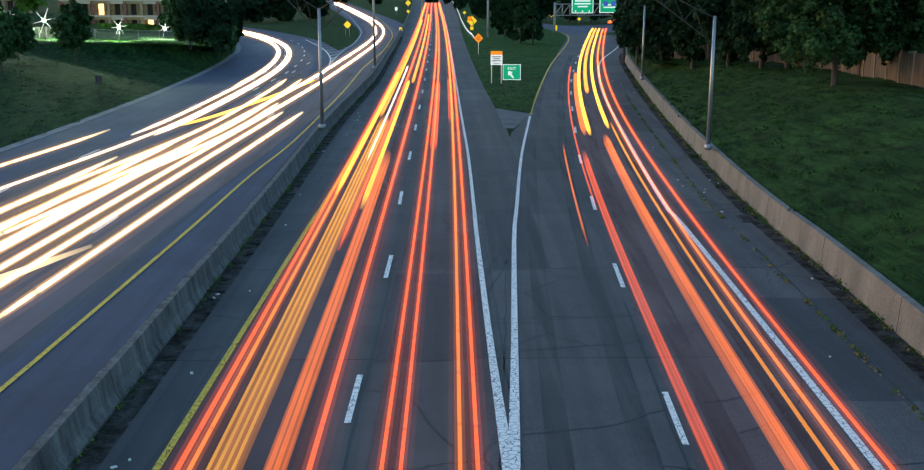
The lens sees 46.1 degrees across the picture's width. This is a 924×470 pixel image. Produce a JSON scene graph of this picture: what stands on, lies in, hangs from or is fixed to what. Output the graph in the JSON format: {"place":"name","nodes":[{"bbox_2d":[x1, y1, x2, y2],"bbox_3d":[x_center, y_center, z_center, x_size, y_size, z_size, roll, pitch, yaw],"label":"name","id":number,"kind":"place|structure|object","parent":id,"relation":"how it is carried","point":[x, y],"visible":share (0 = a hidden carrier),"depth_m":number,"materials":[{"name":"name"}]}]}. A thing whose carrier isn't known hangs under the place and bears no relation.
{"place":"outdoors","nodes":[
{"label":"outdoors","id":0,"kind":"place"},
{"bbox_2d":[0,13,235,147],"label":"embankment terrain","id":1,"kind":"structure","parent":0,"point":[146,55],"depth_m":101.06,"materials":[{"name":"green plant"}]},
{"bbox_2d":[0,5,3,13],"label":"tree","id":2,"kind":"object","parent":1,"relation":"on","point":[1,9],"visible":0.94,"depth_m":170.90,"materials":[{"name":"green plant"}]},
{"bbox_2d":[0,13,16,74],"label":"tree","id":3,"kind":"object","parent":1,"relation":"on","point":[8,49],"visible":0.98,"depth_m":90.79,"materials":[{"name":"green plant"}]},
{"bbox_2d":[0,0,31,13],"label":"apartment building","id":4,"kind":"structure","parent":1,"relation":"on","point":[7,4],"depth_m":245.77,"materials":[{"name":"beige brick"}]},
{"bbox_2d":[2,0,37,60],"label":"tree","id":5,"kind":"object","parent":1,"relation":"on","point":[19,25],"visible":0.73,"depth_m":100.91,"materials":[{"name":"green plant"}]},
{"bbox_2d":[11,0,47,22],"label":"tree","id":6,"kind":"object","parent":1,"relation":"on","point":[26,6],"visible":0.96,"depth_m":198.94,"materials":[{"name":"green plant"}]},
{"bbox_2d":[49,0,93,62],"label":"tree","id":7,"kind":"object","parent":1,"relation":"on","point":[74,30],"visible":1,"depth_m":105.83,"materials":[{"name":"green plant"}]},
{"bbox_2d":[95,76,101,104],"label":"sign","id":8,"kind":"structure","parent":1,"relation":"on","point":[98,79],"depth_m":84.31,"materials":[{"name":"silver metal"}]},
{"bbox_2d":[33,27,173,39],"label":"chainlink fence","id":9,"kind":"object","parent":1,"relation":"on","point":[46,29],"visible":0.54,"depth_m":153.67,"materials":[{"name":"grey"}]},
{"bbox_2d":[58,0,171,31],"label":"apartment building","id":10,"kind":"structure","parent":1,"relation":"on","point":[128,11],"depth_m":210.97,"materials":[{"name":"beige brick"}]},
{"bbox_2d":[96,23,160,31],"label":"hedge","id":11,"kind":"object","parent":1,"relation":"on","point":[111,27],"depth_m":183.31,"materials":[{"name":"green plant"}]},
{"bbox_2d":[157,0,171,30],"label":"dark tree","id":12,"kind":"object","parent":1,"relation":"on","point":[162,18],"visible":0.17,"depth_m":175.04,"materials":[{"name":"green plant"}]},
{"bbox_2d":[165,0,212,49],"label":"dark tree","id":13,"kind":"object","parent":1,"relation":"on","point":[187,20],"visible":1,"depth_m":119.09,"materials":[{"name":"green plant"}]},
{"bbox_2d":[194,0,233,52],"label":"dark tree","id":14,"kind":"object","parent":1,"relation":"on","point":[216,34],"visible":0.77,"depth_m":123.78,"materials":[{"name":"green plant"}]},
{"bbox_2d":[220,0,244,49],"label":"dark tree","id":15,"kind":"object","parent":1,"relation":"on","point":[237,29],"visible":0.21,"depth_m":141.25,"materials":[{"name":"green plant"}]},
{"bbox_2d":[0,41,385,469],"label":"road","id":16,"kind":"structure","parent":0,"point":[37,398],"depth_m":48.48,"materials":[{"name":"grey asphalt"}]},
{"bbox_2d":[0,42,240,151],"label":"gutter kerb","id":17,"kind":"structure","parent":16,"relation":"on","point":[59,129],"depth_m":84.01,"materials":[{"name":"concrete"}]},
{"bbox_2d":[0,57,347,232],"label":"lane markings","id":18,"kind":"object","parent":16,"relation":"on","point":[107,223],"visible":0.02,"depth_m":58.10,"materials":[{"name":"white paint"}]},
{"bbox_2d":[0,41,390,391],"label":"yellow mark","id":19,"kind":"object","parent":16,"relation":"on","point":[43,353],"visible":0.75,"depth_m":36.16,"materials":[{"name":"paint"}]},
{"bbox_2d":[252,38,304,89],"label":"lane markings","id":20,"kind":"object","parent":16,"relation":"on","point":[276,65],"depth_m":125.28,"materials":[{"name":"white paint"}]},
{"bbox_2d":[307,40,330,79],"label":"road edge marking","id":21,"kind":"object","parent":16,"relation":"on","point":[326,52],"depth_m":147.72,"materials":[{"name":"white paint"}]},
{"bbox_2d":[314,43,342,74],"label":"chevron marks","id":22,"kind":"object","parent":16,"relation":"on","point":[331,58],"visible":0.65,"depth_m":137.31,"materials":[{"name":"white paint"}]},
{"bbox_2d":[239,27,332,47],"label":"road","id":23,"kind":"structure","parent":0,"point":[261,36],"depth_m":186.40,"materials":[{"name":"grey asphalt"}]},
{"bbox_2d":[71,0,509,469],"bbox_3d":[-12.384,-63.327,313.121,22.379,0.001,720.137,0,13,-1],"label":"road","id":24,"kind":"structure","parent":0,"point":[271,412],"depth_m":31.73,"materials":[{"name":"grey asphalt"}]},
{"bbox_2d":[10,0,412,469],"bbox_3d":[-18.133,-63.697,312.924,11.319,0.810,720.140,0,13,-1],"label":"median barrier","id":25,"kind":"object","parent":24,"relation":"on","point":[67,435],"visible":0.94,"depth_m":29.21,"materials":[{"name":"concrete"}]},
{"bbox_2d":[287,0,349,128],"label":"light pole","id":26,"kind":"object","parent":25,"relation":"on","point":[322,125],"visible":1,"depth_m":65.74,"materials":[{"name":"silver metal"}]},
{"bbox_2d":[373,0,376,68],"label":"light pole","id":27,"kind":"object","parent":25,"relation":"on","point":[374,56],"visible":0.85,"depth_m":111.91,"materials":[{"name":"silver metal"}]},
{"bbox_2d":[68,80,375,469],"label":"barrier weeds","id":28,"kind":"object","parent":24,"relation":"on","point":[230,264],"visible":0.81,"depth_m":39.51,"materials":[{"name":"green plant"}]},
{"bbox_2d":[76,37,402,469],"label":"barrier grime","id":29,"kind":"object","parent":24,"relation":"on","point":[176,339],"visible":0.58,"depth_m":30.52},
{"bbox_2d":[152,10,568,469],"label":"yellow mark","id":30,"kind":"object","parent":24,"relation":"on","point":[181,428],"visible":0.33,"depth_m":31.86,"materials":[{"name":"paint"}]},
{"bbox_2d":[344,4,432,422],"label":"lane markings","id":31,"kind":"object","parent":24,"relation":"on","point":[351,406],"visible":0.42,"depth_m":26.64,"materials":[{"name":"white paint"}]},
{"bbox_2d":[439,2,508,469],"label":"lane line","id":32,"kind":"object","parent":24,"relation":"on","point":[502,424],"visible":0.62,"depth_m":29.57,"materials":[{"name":"white paint"}]},
{"bbox_2d":[0,0,655,152],"bbox_3d":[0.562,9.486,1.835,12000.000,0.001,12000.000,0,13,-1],"label":"ground","id":33,"kind":"structure","parent":0,"point":[385,8],"depth_m":320.78,"materials":[{"name":"green plant"}]},
{"bbox_2d":[228,0,248,18],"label":"dark tree","id":34,"kind":"object","parent":33,"relation":"on","point":[238,8],"visible":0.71,"depth_m":253.53,"materials":[{"name":"green plant"}]},
{"bbox_2d":[268,0,297,20],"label":"dark tree","id":35,"kind":"object","parent":33,"relation":"on","point":[283,10],"visible":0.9,"depth_m":264.17,"materials":[{"name":"green plant"}]},
{"bbox_2d":[296,0,330,18],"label":"dark tree","id":36,"kind":"object","parent":33,"relation":"on","point":[324,12],"visible":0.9,"depth_m":278.67,"materials":[{"name":"green plant"}]},
{"bbox_2d":[334,0,347,2],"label":"dark tree","id":37,"kind":"object","parent":33,"relation":"on","point":[343,1],"visible":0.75,"depth_m":490.62,"materials":[{"name":"green plant"}]},
{"bbox_2d":[367,0,381,3],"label":"dark tree","id":38,"kind":"object","parent":33,"relation":"on","point":[376,1],"visible":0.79,"depth_m":464.81,"materials":[{"name":"green plant"}]},
{"bbox_2d":[453,0,467,9],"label":"dark tree","id":39,"kind":"object","parent":33,"relation":"on","point":[459,4],"visible":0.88,"depth_m":364.63,"materials":[{"name":"green plant"}]},
{"bbox_2d":[451,1,473,37],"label":"guardrail","id":40,"kind":"object","parent":33,"relation":"on","point":[462,23],"visible":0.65,"depth_m":238.48,"materials":[{"name":"white metal"}]},
{"bbox_2d":[467,16,476,31],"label":"road sign","id":41,"kind":"object","parent":33,"relation":"on","point":[471,20],"visible":0.88,"depth_m":204.20,"materials":[{"name":"yellow metal"}]},
{"bbox_2d":[468,0,492,19],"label":"dark tree","id":42,"kind":"object","parent":33,"relation":"on","point":[478,8],"visible":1,"depth_m":271.07,"materials":[{"name":"green plant"}]},
{"bbox_2d":[489,0,501,27],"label":"conifer tree","id":43,"kind":"object","parent":33,"relation":"on","point":[496,4],"visible":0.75,"depth_m":217.64,"materials":[{"name":"green plant"}]},
{"bbox_2d":[491,51,501,82],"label":"road sign","id":44,"kind":"object","parent":33,"relation":"on","point":[496,57],"visible":0.9,"depth_m":103.81,"materials":[{"name":"beige metal"}]},
{"bbox_2d":[495,0,513,37],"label":"conifer tree","id":45,"kind":"object","parent":33,"relation":"on","point":[502,25],"visible":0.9,"depth_m":187.79,"materials":[{"name":"green plant"}]},
{"bbox_2d":[503,64,520,95],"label":"exit sign","id":46,"kind":"object","parent":33,"relation":"on","point":[511,71],"visible":0.94,"depth_m":92.28,"materials":[{"name":"green metal"}]},
{"bbox_2d":[508,0,522,29],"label":"conifer tree","id":47,"kind":"object","parent":33,"relation":"on","point":[510,1],"visible":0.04,"depth_m":210.42,"materials":[{"name":"green plant"}]},
{"bbox_2d":[506,0,530,42],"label":"conifer tree","id":48,"kind":"object","parent":33,"relation":"on","point":[517,14],"visible":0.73,"depth_m":170.05,"materials":[{"name":"green plant"}]},
{"bbox_2d":[519,0,543,44],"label":"conifer tree","id":49,"kind":"object","parent":33,"relation":"on","point":[530,22],"visible":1,"depth_m":166.27,"materials":[{"name":"green plant"}]},
{"bbox_2d":[530,0,559,20],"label":"dark tree","id":50,"kind":"object","parent":33,"relation":"on","point":[547,7],"visible":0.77,"depth_m":267.71,"materials":[{"name":"green plant"}]},
{"bbox_2d":[556,0,579,22],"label":"dark tree","id":51,"kind":"object","parent":33,"relation":"on","point":[571,18],"visible":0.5,"depth_m":255.52,"materials":[{"name":"green plant"}]},
{"bbox_2d":[553,0,617,34],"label":"overhead gantry signs","id":52,"kind":"object","parent":33,"relation":"on","point":[585,7],"visible":0.88,"depth_m":197.07,"materials":[{"name":"green metal"}]},
{"bbox_2d":[581,0,606,22],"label":"dark tree","id":53,"kind":"object","parent":33,"relation":"on","point":[595,6],"visible":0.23,"depth_m":250.66,"materials":[{"name":"green plant"}]},
{"bbox_2d":[610,0,630,60],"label":"dark tree","id":54,"kind":"object","parent":33,"relation":"on","point":[617,15],"visible":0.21,"depth_m":132.63,"materials":[{"name":"green plant"}]},
{"bbox_2d":[624,51,923,346],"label":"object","id":55,"kind":"structure","parent":33,"relation":"on","point":[859,233],"depth_m":56.63,"materials":[{"name":"green plant"}]},
{"bbox_2d":[625,47,923,357],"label":"retaining wall","id":56,"kind":"structure","parent":33,"relation":"on","point":[872,288],"depth_m":38.50,"materials":[{"name":"concrete"}]},
{"bbox_2d":[326,0,404,50],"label":"road","id":57,"kind":"structure","parent":0,"point":[361,18],"depth_m":240.67,"materials":[{"name":"grey asphalt"}]},
{"bbox_2d":[243,7,358,49],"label":"island grass","id":58,"kind":"structure","parent":57,"relation":"on","point":[332,32],"depth_m":229.84,"materials":[{"name":"green plant"}]},
{"bbox_2d":[242,0,273,21],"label":"dark tree","id":59,"kind":"object","parent":58,"relation":"on","point":[258,10],"visible":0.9,"depth_m":257.56,"materials":[{"name":"green plant"}]},
{"bbox_2d":[344,21,350,35],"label":"diamond sign","id":60,"kind":"object","parent":58,"relation":"on","point":[347,24],"visible":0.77,"depth_m":194.59,"materials":[{"name":"yellow metal"}]},
{"bbox_2d":[316,5,361,79],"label":"road edge marking","id":61,"kind":"object","parent":57,"relation":"on","point":[344,49],"depth_m":163.47,"materials":[{"name":"white paint"}]},
{"bbox_2d":[349,5,392,67],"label":"yellow road mark","id":62,"kind":"object","parent":57,"relation":"on","point":[386,46],"depth_m":171.31,"materials":[{"name":"paint"}]},
{"bbox_2d":[496,108,529,128],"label":"concrete pavement","id":63,"kind":"structure","parent":0,"point":[507,115],"depth_m":78.54,"materials":[{"name":"concrete"}]},
{"bbox_2d":[542,23,614,32],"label":"cross street","id":64,"kind":"structure","parent":0,"point":[587,29],"depth_m":225.43,"materials":[{"name":"grey asphalt"}]},
{"bbox_2d":[486,33,923,469],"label":"ramp road","id":65,"kind":"structure","parent":0,"point":[586,390],"depth_m":29.77,"materials":[{"name":"grey asphalt"}]},
{"bbox_2d":[110,92,830,468],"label":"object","id":66,"kind":"object","parent":65,"relation":"on","point":[250,290],"visible":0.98,"depth_m":33.79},
{"bbox_2d":[452,3,565,111],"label":"gore grass","id":67,"kind":"structure","parent":65,"relation":"on","point":[535,59],"depth_m":137.94,"materials":[{"name":"green plant"}]},
{"bbox_2d":[474,33,482,53],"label":"warning sign","id":68,"kind":"object","parent":67,"relation":"on","point":[478,38],"visible":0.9,"depth_m":145.10,"materials":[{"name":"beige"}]},
{"bbox_2d":[487,0,488,37],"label":"utility pole","id":69,"kind":"object","parent":67,"relation":"on","point":[487,18],"visible":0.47,"depth_m":188.10,"materials":[{"name":"grey metal"}]},
{"bbox_2d":[507,116,530,469],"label":"gore marking","id":70,"kind":"object","parent":65,"relation":"on","point":[513,463],"visible":0.9,"depth_m":28.02,"materials":[{"name":"white paint"}]},
{"bbox_2d":[195,55,843,469],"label":"road wheel tracks","id":71,"kind":"object","parent":65,"relation":"on","point":[309,431],"visible":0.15,"depth_m":30.87,"materials":[{"name":"grey asphalt"}]},
{"bbox_2d":[144,66,923,469],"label":"road tar seams","id":72,"kind":"object","parent":65,"relation":"on","point":[532,318],"visible":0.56,"depth_m":31.04,"materials":[{"name":"black"}]},
{"bbox_2d":[334,99,756,323],"bbox_3d":[3.433,-4.417,61.125,19.659,0.001,61.400,0,13,-1],"label":"road patch","id":73,"kind":"object","parent":65,"relation":"on","point":[659,241],"visible":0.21,"depth_m":39.23,"materials":[{"name":"grey asphalt"}]},
{"bbox_2d":[570,37,688,444],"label":"lane markings","id":74,"kind":"object","parent":65,"relation":"on","point":[676,421],"visible":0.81,"depth_m":25.43,"materials":[{"name":"white paint"}]},
{"bbox_2d":[375,69,923,401],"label":"dark road patch","id":75,"kind":"object","parent":65,"relation":"on","point":[845,372],"visible":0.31,"depth_m":31.51,"materials":[{"name":"grey asphalt"}]},
{"bbox_2d":[598,46,884,469],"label":"edge marking","id":76,"kind":"object","parent":65,"relation":"on","point":[853,436],"visible":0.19,"depth_m":30.76,"materials":[{"name":"white paint"}]},
{"bbox_2d":[736,215,757,221],"bbox_3d":[11.818,-0.676,45.096,0.620,0.052,1.300,0,13,2],"label":"drain grate","id":77,"kind":"object","parent":65,"relation":"on","point":[746,218],"visible":0.98,"depth_m":45.07,"materials":[{"name":"grey metal"}]},
{"bbox_2d":[619,55,923,378],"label":"weeds","id":78,"kind":"object","parent":65,"relation":"on","point":[864,320],"visible":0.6,"depth_m":37.05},
{"bbox_2d":[624,93,923,420],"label":"weeds","id":79,"kind":"object","parent":65,"relation":"on","point":[806,300],"visible":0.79,"depth_m":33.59,"materials":[{"name":"green plant"}]},
{"bbox_2d":[629,71,923,364],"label":"weeds","id":80,"kind":"object","parent":65,"relation":"on","point":[750,208],"visible":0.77,"depth_m":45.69,"materials":[{"name":"green plant"}]},
{"bbox_2d":[627,47,923,307],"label":"embankment terrain","id":81,"kind":"structure","parent":0,"point":[906,154],"depth_m":48.58,"materials":[{"name":"green plant"}]},
{"bbox_2d":[618,0,643,64],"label":"dark tree","id":82,"kind":"object","parent":81,"relation":"on","point":[625,32],"visible":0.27,"depth_m":113.16,"materials":[{"name":"green plant"}]},
{"bbox_2d":[616,0,645,79],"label":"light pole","id":83,"kind":"object","parent":81,"relation":"on","point":[642,62],"visible":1,"depth_m":96.50,"materials":[{"name":"silver metal"}]},
{"bbox_2d":[626,0,685,66],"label":"tree","id":84,"kind":"object","parent":81,"relation":"on","point":[658,21],"visible":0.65,"depth_m":100.56,"materials":[{"name":"green plant"}]},
{"bbox_2d":[651,0,711,68],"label":"tree","id":85,"kind":"object","parent":81,"relation":"on","point":[690,50],"visible":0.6,"depth_m":90.38,"materials":[{"name":"green plant"}]},
{"bbox_2d":[656,0,715,149],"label":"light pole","id":86,"kind":"object","parent":81,"relation":"on","point":[708,145],"visible":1,"depth_m":56.06,"materials":[{"name":"silver metal"}]},
{"bbox_2d":[692,0,755,66],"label":"tree","id":87,"kind":"object","parent":81,"relation":"on","point":[727,54],"visible":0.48,"depth_m":83.58,"materials":[{"name":"green plant"}]},
{"bbox_2d":[725,0,780,67],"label":"tree","id":88,"kind":"object","parent":81,"relation":"on","point":[744,28],"visible":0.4,"depth_m":80.16,"materials":[{"name":"green plant"}]},
{"bbox_2d":[760,3,801,68],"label":"tree","id":89,"kind":"object","parent":81,"relation":"on","point":[786,64],"visible":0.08,"depth_m":80.05,"materials":[{"name":"green plant"}]},
{"bbox_2d":[751,0,826,69],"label":"tree","id":90,"kind":"object","parent":81,"relation":"on","point":[765,16],"visible":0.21,"depth_m":72.06,"materials":[{"name":"green plant"}]},
{"bbox_2d":[666,43,923,87],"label":"wooden fence","id":91,"kind":"object","parent":81,"relation":"on","point":[905,68],"visible":0.27,"depth_m":63.50,"materials":[{"name":"brown wood"}]},
{"bbox_2d":[773,0,914,86],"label":"tree","id":92,"kind":"object","parent":81,"relation":"on","point":[850,22],"visible":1,"depth_m":59.70,"materials":[{"name":"green plant"}]},
{"bbox_2d":[825,3,870,74],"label":"tree","id":93,"kind":"object","parent":81,"relation":"on","point":[857,63],"visible":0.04,"depth_m":68.83,"materials":[{"name":"green plant"}]},
{"bbox_2d":[861,0,923,65],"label":"tree","id":94,"kind":"object","parent":81,"relation":"on","point":[873,48],"visible":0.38,"depth_m":61.22,"materials":[{"name":"green plant"}]},
{"bbox_2d":[887,0,923,53],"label":"tree","id":95,"kind":"object","parent":81,"relation":"on","point":[918,47],"visible":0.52,"depth_m":60.16,"materials":[{"name":"green plant"}]}
]}

